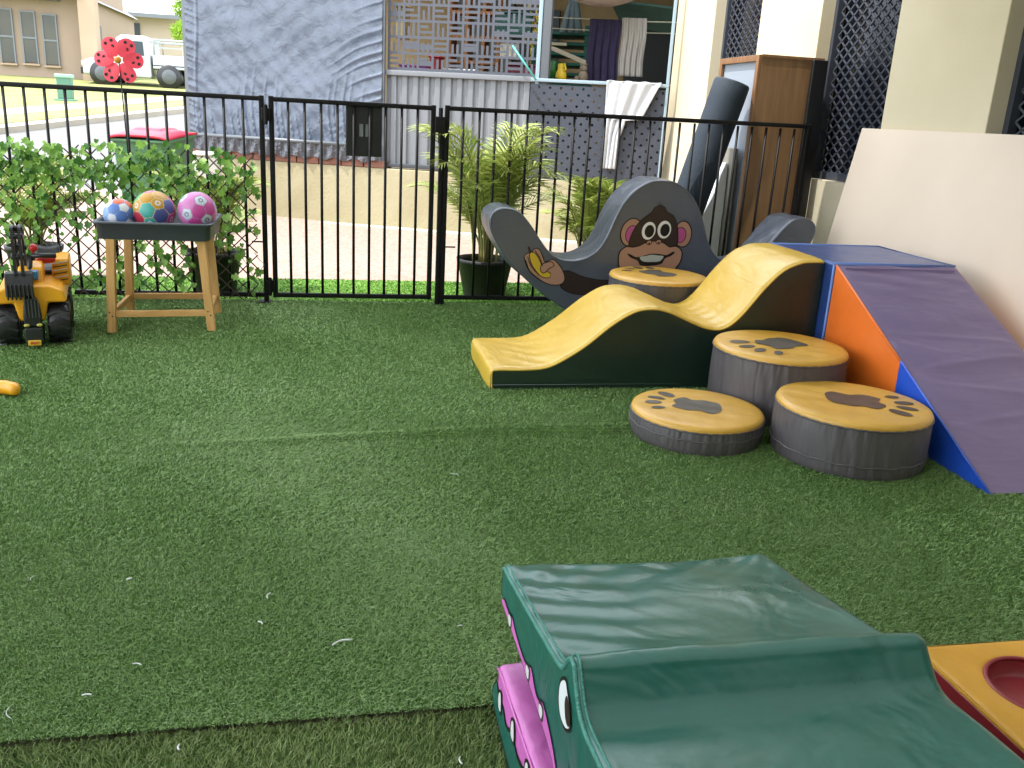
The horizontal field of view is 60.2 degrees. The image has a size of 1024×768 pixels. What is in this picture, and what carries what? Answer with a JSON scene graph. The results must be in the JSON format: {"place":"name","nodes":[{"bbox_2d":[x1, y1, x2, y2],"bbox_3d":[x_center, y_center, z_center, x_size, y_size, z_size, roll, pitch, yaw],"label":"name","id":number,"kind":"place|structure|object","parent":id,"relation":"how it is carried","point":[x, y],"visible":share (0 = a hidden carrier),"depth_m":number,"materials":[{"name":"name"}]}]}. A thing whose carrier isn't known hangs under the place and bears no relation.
{"place":"outdoors","nodes":[
{"label":"outdoors","id":0,"kind":"place"},
{"bbox_2d":[0,113,184,188],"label":"road","id":1,"kind":"structure","parent":0,"point":[78,134],"depth_m":14.59,"materials":[{"name":"grey asphalt"}]},
{"bbox_2d":[0,75,184,107],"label":"front lawn","id":2,"kind":"structure","parent":0,"point":[14,97],"depth_m":21.47,"materials":[{"name":"green plant"}]},
{"bbox_2d":[54,74,77,104],"bbox_3d":[-9.659,-6.341,19.099,0.420,0.680,0.300,0,17,-11],"label":"utility box","id":3,"kind":"object","parent":2,"relation":"on","point":[64,79],"visible":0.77,"depth_m":18.99,"materials":[{"name":"green metal"}]},
{"bbox_2d":[80,34,184,88],"bbox_3d":[-10.276,-9.180,25.323,3.560,1.380,1.635,0,17,-11],"label":"parked ute","id":4,"kind":"object","parent":2,"relation":"on","point":[166,71],"visible":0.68,"depth_m":24.65,"materials":[{"name":"grey metal"}]},
{"bbox_2d":[133,41,143,55],"bbox_3d":[-10.438,-9.291,24.437,0.470,0.370,0.025,0,17,-11],"label":"side window","id":5,"kind":"structure","parent":4,"relation":"in","point":[138,44],"depth_m":24.44,"materials":[{"name":"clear glass"}]},
{"bbox_2d":[169,0,182,45],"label":"street tree","id":6,"kind":"object","parent":2,"relation":"on","point":[176,28],"visible":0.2,"depth_m":28.82,"materials":[{"name":"green plant"}]},
{"bbox_2d":[0,704,507,767],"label":"artificial grass","id":7,"kind":"structure","parent":0,"point":[303,749],"depth_m":1.66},
{"bbox_2d":[0,186,577,282],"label":"driveway","id":8,"kind":"structure","parent":0,"point":[330,251],"depth_m":7.22,"materials":[{"name":"beige concrete"}]},
{"bbox_2d":[110,126,197,209],"bbox_3d":[-3.030,-1.734,7.558,0.513,0.895,0.654,4,17,2],"label":"wheelie bin","id":9,"kind":"object","parent":8,"relation":"on","point":[157,135],"visible":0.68,"depth_m":7.26,"materials":[{"name":"red"}]},
{"bbox_2d":[192,151,221,180],"bbox_3d":[-2.940,-1.907,8.546,0.260,0.660,0.270,0,17,-11],"label":"white tub","id":10,"kind":"object","parent":8,"relation":"on","point":[199,154],"visible":0.23,"depth_m":8.37,"materials":[{"name":"beige plastic"}]},
{"bbox_2d":[193,148,618,245],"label":"retaining wall","id":11,"kind":"structure","parent":8,"relation":"on","point":[345,192],"depth_m":8.76,"materials":[{"name":"white concrete"}]},
{"bbox_2d":[181,0,385,162],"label":"tarp screen","id":12,"kind":"object","parent":11,"relation":"on","point":[323,49],"visible":0.82,"depth_m":8.56,"materials":[{"name":"plastic"}]},
{"bbox_2d":[386,70,534,170],"bbox_3d":[-0.516,-2.505,8.477,1.440,0.902,0.080,6,17,9],"label":"steel fence","id":13,"kind":"object","parent":11,"relation":"on","point":[440,89],"visible":0.66,"depth_m":8.43,"materials":[{"name":"grey metal"}]},
{"bbox_2d":[388,0,538,75],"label":"lattice screen","id":14,"kind":"object","parent":13,"relation":"on","point":[417,45],"visible":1,"depth_m":8.25,"materials":[{"name":"grey metal"}]},
{"bbox_2d":[512,45,536,80],"bbox_3d":[0.114,-2.949,8.113,0.254,0.302,0.018,6,17,10],"label":"turquoise pole","id":15,"kind":"object","parent":13,"relation":"attached to","point":[525,64],"visible":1,"depth_m":8.11,"materials":[{"name":"teal"}]},
{"bbox_2d":[535,0,553,173],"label":"verandah post","id":16,"kind":"object","parent":11,"relation":"on","point":[545,30],"visible":0.66,"depth_m":8.12,"materials":[{"name":"grey"}]},
{"bbox_2d":[527,0,677,182],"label":"perforated panel","id":17,"kind":"object","parent":11,"relation":"on","point":[600,103],"visible":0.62,"depth_m":8.23,"materials":[{"name":"metal"}]},
{"bbox_2d":[603,80,661,168],"bbox_3d":[1.091,-2.379,8.148,0.496,0.785,0.086,6,17,9],"label":"towel","id":18,"kind":"object","parent":17,"relation":"hanging from","point":[628,98],"visible":0.87,"depth_m":8.08,"materials":[{"name":"white fabric"}]},
{"bbox_2d":[0,96,1023,752],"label":"ground","id":19,"kind":"structure","parent":0,"point":[228,726],"depth_m":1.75,"materials":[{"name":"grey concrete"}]},
{"bbox_2d":[0,0,137,80],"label":"street house","id":20,"kind":"structure","parent":19,"relation":"on","point":[44,38],"depth_m":25.45,"materials":[{"name":"beige concrete"}]},
{"bbox_2d":[0,8,18,65],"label":"window","id":21,"kind":"structure","parent":20,"relation":"in","point":[8,53],"depth_m":25.27,"materials":[{"name":"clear glass"}]},
{"bbox_2d":[19,10,40,65],"bbox_3d":[-13.865,-9.932,25.372,0.453,1.470,0.122,0,17,-11],"label":"window","id":22,"kind":"structure","parent":20,"relation":"in","point":[28,27],"depth_m":25.36,"materials":[{"name":"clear glass"}]},
{"bbox_2d":[40,13,61,67],"bbox_3d":[-13.315,-9.900,25.495,0.453,1.446,0.122,0,17,-11],"label":"window","id":23,"kind":"structure","parent":20,"relation":"in","point":[49,26],"depth_m":25.48,"materials":[{"name":"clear glass"}]},
{"bbox_2d":[100,26,102,50],"bbox_3d":[-12.794,-9.926,27.425,0.037,2.266,0.980,0,17,-11],"label":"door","id":24,"kind":"structure","parent":20,"relation":"in","point":[100,26],"depth_m":27.55,"materials":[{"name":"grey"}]},
{"bbox_2d":[0,100,182,122],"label":"verge","id":25,"kind":"structure","parent":19,"relation":"on","point":[52,114],"depth_m":17.28,"materials":[{"name":"green plant"}]},
{"bbox_2d":[0,96,182,114],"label":"footpath","id":26,"kind":"structure","parent":19,"relation":"on","point":[30,109],"depth_m":18.44,"materials":[{"name":"concrete"}]},
{"bbox_2d":[0,106,183,133],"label":"kerb","id":27,"kind":"structure","parent":19,"relation":"on","point":[53,123],"depth_m":16.26,"materials":[{"name":"concrete"}]},
{"bbox_2d":[123,0,183,56],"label":"street house","id":28,"kind":"structure","parent":19,"relation":"on","point":[155,18],"depth_m":35.22,"materials":[{"name":"beige paint"}]},
{"bbox_2d":[134,23,139,35],"bbox_3d":[-14.982,-14.034,35.196,0.300,0.650,0.060,0,17,-11],"label":"window","id":29,"kind":"structure","parent":28,"relation":"in","point":[136,25],"depth_m":35.15,"materials":[{"name":"grey glass"}]},
{"bbox_2d":[0,274,555,303],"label":"turf outer strip","id":30,"kind":"object","parent":19,"relation":"on","point":[322,299],"visible":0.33,"depth_m":5.75,"materials":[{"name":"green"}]},
{"bbox_2d":[0,152,110,268],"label":"shrub","id":31,"kind":"object","parent":30,"relation":"on","point":[49,205],"visible":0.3,"depth_m":5.26,"materials":[{"name":"green plant"}]},
{"bbox_2d":[145,169,269,291],"bbox_3d":[-1.859,-0.949,5.464,0.751,0.737,0.773,0,17,-11],"label":"potted shrub","id":32,"kind":"object","parent":30,"relation":"on","point":[220,253],"visible":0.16,"depth_m":5.38,"materials":[{"name":"green plant"}]},
{"bbox_2d":[403,121,575,294],"bbox_3d":[-0.122,-1.134,5.717,1.161,1.129,1.172,0,17,-11],"label":"potted palm","id":33,"kind":"object","parent":30,"relation":"on","point":[500,161],"visible":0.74,"depth_m":5.54,"materials":[{"name":"green plant"}]},
{"bbox_2d":[541,175,626,246],"bbox_3d":[0.501,-1.106,6.329,0.746,0.787,0.593,14,20,32],"label":"potted palm","id":34,"kind":"object","parent":30,"relation":"on","point":[590,210],"visible":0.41,"depth_m":6.16,"materials":[{"name":"green plant"}]},
{"bbox_2d":[677,76,748,215],"bbox_3d":[1.194,-1.290,5.774,0.566,1.371,0.240,0,17,-11],"label":"rolled mat","id":35,"kind":"object","parent":30,"relation":"on","point":[726,98],"visible":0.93,"depth_m":5.61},
{"bbox_2d":[702,162,726,255],"bbox_3d":[1.305,-1.044,6.039,0.233,0.922,0.060,0,17,-11],"label":"folded sheet","id":36,"kind":"object","parent":30,"relation":"on","point":[707,216],"visible":0.36,"depth_m":5.98,"materials":[{"name":"white plastic"}]},
{"bbox_2d":[717,147,738,255],"bbox_3d":[1.428,-1.115,6.095,0.027,1.000,0.280,0,17,-11],"label":"grey plank","id":37,"kind":"object","parent":30,"relation":"on","point":[728,158],"visible":0.14,"depth_m":5.94,"materials":[{"name":"grey"}]},
{"bbox_2d":[718,54,824,254],"bbox_3d":[1.674,-1.405,6.092,0.449,1.581,0.604,0,17,-11],"label":"wooden cabinet","id":38,"kind":"object","parent":30,"relation":"on","point":[778,85],"visible":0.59,"depth_m":5.74,"materials":[{"name":"brown wood"}]},
{"bbox_2d":[332,639,351,645],"bbox_3d":[-0.376,0.568,1.950,0.047,0.004,0.012,-7,20,-30],"label":"plastic scrap","id":39,"kind":"object","parent":19,"relation":"on","point":[336,642],"visible":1,"depth_m":1.95,"materials":[{"name":"grey plastic"}]},
{"bbox_2d":[261,96,445,299],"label":"pool gate","id":40,"kind":"structure","parent":19,"relation":"on","point":[363,129],"depth_m":5.18,"materials":[{"name":"black metal"}]},
{"bbox_2d":[661,0,1023,243],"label":"patio house","id":41,"kind":"structure","parent":19,"relation":"on","point":[942,65],"depth_m":5.47,"materials":[{"name":"beige paint"}]},
{"bbox_2d":[720,0,762,58],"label":"window","id":42,"kind":"structure","parent":41,"relation":"in","point":[743,37],"depth_m":7.10,"materials":[{"name":"grey metal"}]},
{"bbox_2d":[811,0,901,181],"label":"window","id":43,"kind":"structure","parent":41,"relation":"in","point":[868,31],"depth_m":5.59,"materials":[{"name":"grey metal"}]},
{"bbox_2d":[1002,28,1023,134],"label":"window","id":44,"kind":"structure","parent":41,"relation":"in","point":[1013,124],"depth_m":4.22,"materials":[{"name":"grey"}]},
{"bbox_2d":[769,381,934,481],"bbox_3d":[1.260,0.158,3.300,0.565,0.214,0.565,0,17,-11],"label":"stepping stump","id":45,"kind":"object","parent":19,"relation":"on","point":[854,431],"visible":1,"depth_m":3.11,"materials":[{"name":"grey plastic"}]},
{"bbox_2d":[0,297,1023,767],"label":"turf floor","id":46,"kind":"structure","parent":0,"point":[588,429],"depth_m":2.58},
{"bbox_2d":[0,380,20,394],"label":"plastic toy","id":47,"kind":"object","parent":46,"relation":"on","point":[7,387],"visible":1,"depth_m":3.42,"materials":[{"name":"yellow plastic"}]},
{"bbox_2d":[0,224,73,345],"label":"ride on digger","id":48,"kind":"object","parent":46,"relation":"on","point":[33,294],"visible":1,"depth_m":4.09,"materials":[{"name":"yellow plastic"}]},
{"bbox_2d":[0,81,271,303],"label":"pool fence","id":49,"kind":"object","parent":46,"relation":"on","point":[165,94],"visible":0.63,"depth_m":4.94,"materials":[{"name":"black metal"}]},
{"bbox_2d":[0,136,264,301],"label":"ivy trellis","id":50,"kind":"object","parent":49,"relation":"attached to","point":[30,161],"visible":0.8,"depth_m":4.90,"materials":[{"name":"green plant"}]},
{"bbox_2d":[94,37,143,196],"bbox_3d":[-2.103,-1.429,4.772,0.248,0.832,0.064,0,17,-11],"label":"pinwheel","id":51,"kind":"object","parent":50,"relation":"on","point":[124,48],"visible":1,"depth_m":4.69,"materials":[{"name":"red plastic"}]},
{"bbox_2d":[92,212,222,332],"bbox_3d":[-1.815,-0.591,4.614,0.559,0.559,0.507,0,17,-11],"label":"sand table","id":52,"kind":"object","parent":46,"relation":"on","point":[177,229],"visible":0.91,"depth_m":4.43,"materials":[{"name":"brown wood"}]},
{"bbox_2d":[103,199,135,221],"bbox_3d":[-1.956,-0.846,4.408,0.156,0.156,0.156,0,17,-11],"label":"ball","id":53,"kind":"object","parent":52,"relation":"on","point":[119,210],"visible":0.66,"depth_m":4.35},
{"bbox_2d":[132,191,175,222],"bbox_3d":[-1.800,-0.869,4.443,0.204,0.204,0.204,0,17,-11],"label":"ball","id":54,"kind":"object","parent":52,"relation":"on","point":[154,206],"visible":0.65,"depth_m":4.37,"materials":[{"name":"multicoloured plastic"}]},
{"bbox_2d":[177,192,216,223],"bbox_3d":[-1.594,-0.876,4.472,0.190,0.190,0.190,0,17,-11],"label":"ball","id":55,"kind":"object","parent":52,"relation":"on","point":[196,208],"visible":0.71,"depth_m":4.40,"materials":[{"name":"pink plastic"}]},
{"bbox_2d":[434,105,811,303],"bbox_3d":[0.714,-1.076,5.568,2.376,1.195,0.042,0,17,-11],"label":"pool fence","id":56,"kind":"object","parent":46,"relation":"on","point":[441,247],"visible":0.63,"depth_m":5.46,"materials":[{"name":"black metal"}]},
{"bbox_2d":[471,243,824,389],"bbox_3d":[0.601,-0.349,4.172,1.517,0.606,0.552,0,17,-11],"label":"wave slide","id":57,"kind":"object","parent":46,"relation":"on","point":[618,336],"visible":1,"depth_m":3.99,"materials":[{"name":"yellow leather"}]},
{"bbox_2d":[481,176,815,309],"bbox_3d":[0.789,-0.762,5.138,1.938,0.858,0.295,0,17,-11],"label":"seesaw rocker","id":58,"kind":"object","parent":46,"relation":"on","point":[649,221],"visible":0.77,"depth_m":4.95,"materials":[{"name":"plastic"}]},
{"bbox_2d":[608,266,705,302],"bbox_3d":[0.773,-0.409,4.773,0.530,0.388,0.530,0,17,-11],"label":"stepping stump","id":59,"kind":"object","parent":46,"relation":"on","point":[669,285],"visible":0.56,"depth_m":4.55,"materials":[{"name":"yellow leather"}]},
{"bbox_2d":[629,388,764,456],"bbox_3d":[0.716,0.137,3.438,0.520,0.117,0.520,0,17,-11],"label":"stepping stump","id":60,"kind":"object","parent":46,"relation":"on","point":[703,423],"visible":0.99,"depth_m":3.29,"materials":[{"name":"grey plastic"}]},
{"bbox_2d":[492,554,1023,767],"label":"crocodile wedge","id":61,"kind":"object","parent":46,"relation":"on","point":[755,661],"visible":1,"depth_m":1.31,"materials":[{"name":"green leather"}]},
{"bbox_2d":[707,330,849,426],"bbox_3d":[1.127,-0.035,3.772,0.561,0.294,0.560,0,17,-11],"label":"stepping stump","id":62,"kind":"object","parent":46,"relation":"on","point":[758,368],"visible":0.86,"depth_m":3.58,"materials":[{"name":"grey plastic"}]},
{"bbox_2d":[790,60,828,216],"bbox_3d":[1.903,-1.283,5.797,0.100,1.585,0.030,0,17,-11],"label":"screen panel","id":63,"kind":"object","parent":46,"relation":"on","point":[816,88],"visible":0.56,"depth_m":5.66,"materials":[{"name":"black metal"}]},
{"bbox_2d":[771,243,955,339],"bbox_3d":[1.658,-0.343,4.353,0.615,0.602,0.614,0,17,-11],"label":"foam block","id":64,"kind":"object","parent":46,"relation":"on","point":[831,256],"depth_m":4.11,"materials":[{"name":"blue plastic"}]},
{"bbox_2d":[824,265,1023,494],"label":"foam ramp","id":65,"kind":"structure","parent":46,"relation":"on","point":[942,345],"depth_m":3.57,"materials":[{"name":"purple plastic"}]},
{"bbox_2d":[827,128,1023,350],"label":"leaning board","id":66,"kind":"object","parent":46,"relation":"on","point":[955,198],"visible":0.5,"depth_m":4.41,"materials":[{"name":"beige wood"}]},
{"bbox_2d":[927,640,1023,759],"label":"foam block","id":67,"kind":"object","parent":46,"relation":"on","point":[982,683],"visible":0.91,"depth_m":1.84,"materials":[{"name":"plastic"}]},
{"bbox_2d":[391,164,661,179],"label":"neighbour ground","id":68,"kind":"structure","parent":0,"point":[594,165],"depth_m":9.76,"materials":[{"name":"beige concrete"}]},
{"bbox_2d":[448,0,505,74],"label":"toy shelf","id":69,"kind":"object","parent":68,"relation":"on","point":[469,27],"visible":0.22,"depth_m":8.78,"materials":[{"name":"orange wood"}]},
{"bbox_2d":[385,0,678,168],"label":"neighbour verandah","id":70,"kind":"object","parent":68,"relation":"on","point":[655,60],"visible":0.07,"depth_m":11.73,"materials":[{"name":"grey"}]},
{"bbox_2d":[396,5,410,39],"bbox_3d":[-1.055,-3.502,8.562,0.110,0.300,0.190,6,17,9],"label":"tan bin","id":71,"kind":"object","parent":70,"relation":"in","point":[407,24],"visible":0.4,"depth_m":8.51,"materials":[{"name":"beige"}]},
{"bbox_2d":[456,0,515,75],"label":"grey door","id":72,"kind":"structure","parent":70,"relation":"in","point":[460,2],"depth_m":11.78,"materials":[{"name":"grey"}]},
{"bbox_2d":[516,10,560,88],"bbox_3d":[0.341,-4.473,11.836,0.550,1.000,0.090,6,17,9],"label":"window","id":73,"kind":"structure","parent":70,"relation":"in","point":[557,13],"depth_m":11.70,"materials":[{"name":"black"}]},
{"bbox_2d":[524,42,566,45],"bbox_3d":[0.352,-3.583,9.294,0.450,0.030,0.060,6,17,9],"label":"plank","id":74,"kind":"object","parent":70,"relation":"attached to","point":[558,44],"visible":0.58,"depth_m":9.25,"materials":[{"name":"beige wood"}]},
{"bbox_2d":[551,46,585,63],"bbox_3d":[0.618,-3.398,9.165,0.664,0.270,0.070,7,17,13],"label":"plank","id":75,"kind":"object","parent":70,"relation":"in","point":[568,55],"visible":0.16,"depth_m":9.14,"materials":[{"name":"beige wood"}]},
{"bbox_2d":[559,0,582,33],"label":"folded umbrella","id":76,"kind":"object","parent":70,"relation":"hanging from","point":[573,9],"visible":0.88,"depth_m":9.33,"materials":[{"name":"fabric"}]},
{"bbox_2d":[574,0,632,6],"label":"paper lantern","id":77,"kind":"object","parent":70,"relation":"hanging from","point":[604,3],"visible":1,"depth_m":8.30,"materials":[{"name":"paper"}]},
{"bbox_2d":[535,16,676,33],"bbox_3d":[1.364,-3.559,8.791,2.600,0.105,0.312,6,17,9],"label":"clothes line","id":78,"kind":"object","parent":70,"relation":"attached to","point":[621,31],"visible":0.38,"depth_m":8.78,"materials":[{"name":"silver metal"}]},
{"bbox_2d":[586,19,621,80],"bbox_3d":[0.903,-3.296,8.762,0.328,0.600,0.054,5,17,7],"label":"towel","id":79,"kind":"object","parent":78,"relation":"hanging from","point":[603,48],"visible":0.91,"depth_m":8.75,"materials":[{"name":"purple fabric"}]},
{"bbox_2d":[618,17,646,76],"bbox_3d":[1.185,-3.312,8.694,0.252,0.541,0.054,7,17,11],"label":"towel","id":80,"kind":"object","parent":78,"relation":"hanging from","point":[632,46],"visible":1,"depth_m":8.68,"materials":[{"name":"beige fabric"}]},
{"bbox_2d":[549,79,670,88],"bbox_3d":[1.019,-2.976,8.763,1.350,0.030,0.350,6,17,9],"label":"bench","id":81,"kind":"object","parent":70,"relation":"attached to","point":[595,84],"visible":0.08,"depth_m":8.85,"materials":[{"name":"grey"}]},
{"bbox_2d":[550,60,556,78],"bbox_3d":[0.408,-3.104,8.745,0.072,0.190,0.072,0,17,-11],"label":"green bottle","id":82,"kind":"object","parent":81,"relation":"on","point":[553,67],"visible":0.72,"depth_m":8.72,"materials":[{"name":"green plastic"}]},
{"bbox_2d":[555,63,566,78],"bbox_3d":[0.484,-3.073,8.698,0.112,0.166,0.112,4,17,3],"label":"toy jug","id":83,"kind":"object","parent":81,"relation":"on","point":[561,72],"visible":0.79,"depth_m":8.66,"materials":[{"name":"yellow plastic"}]},
{"bbox_2d":[574,63,587,79],"bbox_3d":[0.685,-3.074,8.736,0.141,0.192,0.100,0,17,-11],"label":"soft toy","id":84,"kind":"object","parent":81,"relation":"on","point":[583,75],"visible":0.85,"depth_m":8.71,"materials":[{"name":"beige fabric"}]},
{"bbox_2d":[613,2,677,32],"bbox_3d":[1.654,-3.665,8.943,1.300,0.320,0.550,6,17,9],"label":"shade canopy","id":85,"kind":"object","parent":70,"relation":"hanging from","point":[653,12],"visible":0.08,"depth_m":8.88,"materials":[{"name":"green fabric"}]},
{"bbox_2d":[621,6,677,168],"bbox_3d":[2.310,-3.866,11.651,1.700,2.040,0.070,6,17,9],"label":"doorway","id":86,"kind":"structure","parent":70,"relation":"in","point":[656,52],"depth_m":11.60,"materials":[{"name":"black"}]},
{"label":"counter","id":87,"kind":"object","parent":70,"relation":"attached to","visible":0},
{"bbox_2d":[399,64,429,71],"bbox_3d":[-0.935,-3.091,8.660,0.320,0.070,0.190,6,17,9],"label":"purple tub","id":88,"kind":"object","parent":87,"relation":"on","point":[415,66],"visible":0.29,"depth_m":8.57,"materials":[{"name":"purple plastic"}]},
{"bbox_2d":[428,55,444,68],"bbox_3d":[-0.736,-3.123,8.613,0.120,0.140,0.190,6,17,9],"label":"red tub","id":89,"kind":"object","parent":87,"relation":"on","point":[439,58],"visible":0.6,"depth_m":8.53,"materials":[{"name":"red plastic"}]},
{"bbox_2d":[443,68,480,73],"bbox_3d":[-0.488,-3.034,8.592,0.370,0.050,0.190,6,17,9],"label":"white tray","id":90,"kind":"object","parent":87,"relation":"on","point":[458,69],"visible":0.12,"depth_m":8.51,"materials":[{"name":"grey"}]},
{"bbox_2d":[508,64,535,73],"bbox_3d":[0.108,-3.015,8.484,0.320,0.100,0.190,6,17,9],"label":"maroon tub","id":91,"kind":"object","parent":87,"relation":"on","point":[518,66],"visible":0.2,"depth_m":8.40,"materials":[{"name":"red"}]},
{"bbox_2d":[500,42,520,59],"bbox_3d":[-0.020,-3.192,8.457,0.180,0.160,0.190,6,17,9],"label":"cream box","id":92,"kind":"object","parent":91,"relation":"on","point":[504,48],"visible":0.53,"depth_m":8.38,"materials":[{"name":"beige"}]},
{"bbox_2d":[495,11,533,38],"bbox_3d":[0.031,-3.408,8.384,0.360,0.220,0.190,6,17,9],"label":"green crate","id":93,"kind":"object","parent":92,"relation":"on","point":[501,28],"visible":0.32,"depth_m":8.30,"materials":[{"name":"teal"}]},
{"bbox_2d":[524,5,538,76],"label":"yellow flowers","id":94,"kind":"object","parent":87,"relation":"on","point":[533,28],"visible":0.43,"depth_m":8.33,"materials":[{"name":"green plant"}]},
{"bbox_2d":[533,105,593,171],"bbox_3d":[0.549,-2.837,10.217,0.700,0.718,0.800,6,17,9],"label":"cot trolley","id":95,"kind":"object","parent":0,"point":[567,158],"visible":0.14,"depth_m":9.83,"materials":[{"name":"grey"}]},
{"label":"stacking cot","id":96,"kind":"object","parent":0,"visible":0},
{"bbox_2d":[554,88,589,96],"bbox_3d":[0.566,-3.331,10.063,0.640,0.104,0.610,6,17,9],"label":"stacking cot","id":97,"kind":"object","parent":96,"relation":"on","point":[583,89],"visible":0.04,"depth_m":9.78,"materials":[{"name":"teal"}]},
{"bbox_2d":[531,76,592,87],"bbox_3d":[0.571,-3.431,10.033,0.640,0.104,0.610,6,17,9],"label":"stacking cot","id":98,"kind":"object","parent":97,"relation":"on","point":[568,84],"visible":0.14,"depth_m":9.76,"materials":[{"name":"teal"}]},
{"bbox_2d":[533,64,578,78],"bbox_3d":[0.577,-3.532,10.002,0.640,0.104,0.610,6,17,9],"label":"stacking cot","id":99,"kind":"object","parent":98,"relation":"on","point":[571,75],"visible":0.03,"depth_m":9.72,"materials":[{"name":"teal"}]},
{"bbox_2d":[531,54,585,68],"bbox_3d":[0.582,-3.632,9.972,0.640,0.104,0.610,6,17,9],"label":"stacking cot","id":100,"kind":"object","parent":99,"relation":"on","point":[572,65],"visible":0.28,"depth_m":9.71,"materials":[{"name":"teal"}]},
{"bbox_2d":[533,45,586,58],"bbox_3d":[0.588,-3.732,9.941,0.640,0.104,0.610,6,17,9],"label":"stacking cot","id":101,"kind":"object","parent":100,"relation":"on","point":[554,55],"visible":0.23,"depth_m":9.69,"materials":[{"name":"teal"}]},
{"bbox_2d":[535,34,588,49],"bbox_3d":[0.594,-3.833,9.911,0.640,0.104,0.610,6,17,9],"label":"stacking cot","id":102,"kind":"object","parent":101,"relation":"on","point":[574,46],"visible":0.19,"depth_m":9.66,"materials":[{"name":"teal"}]},
{"bbox_2d":[535,25,589,39],"bbox_3d":[0.599,-3.933,9.880,0.640,0.104,0.610,6,17,9],"label":"stacking cot","id":103,"kind":"object","parent":102,"relation":"on","point":[566,36],"visible":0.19,"depth_m":9.65,"materials":[{"name":"teal"}]}
]}

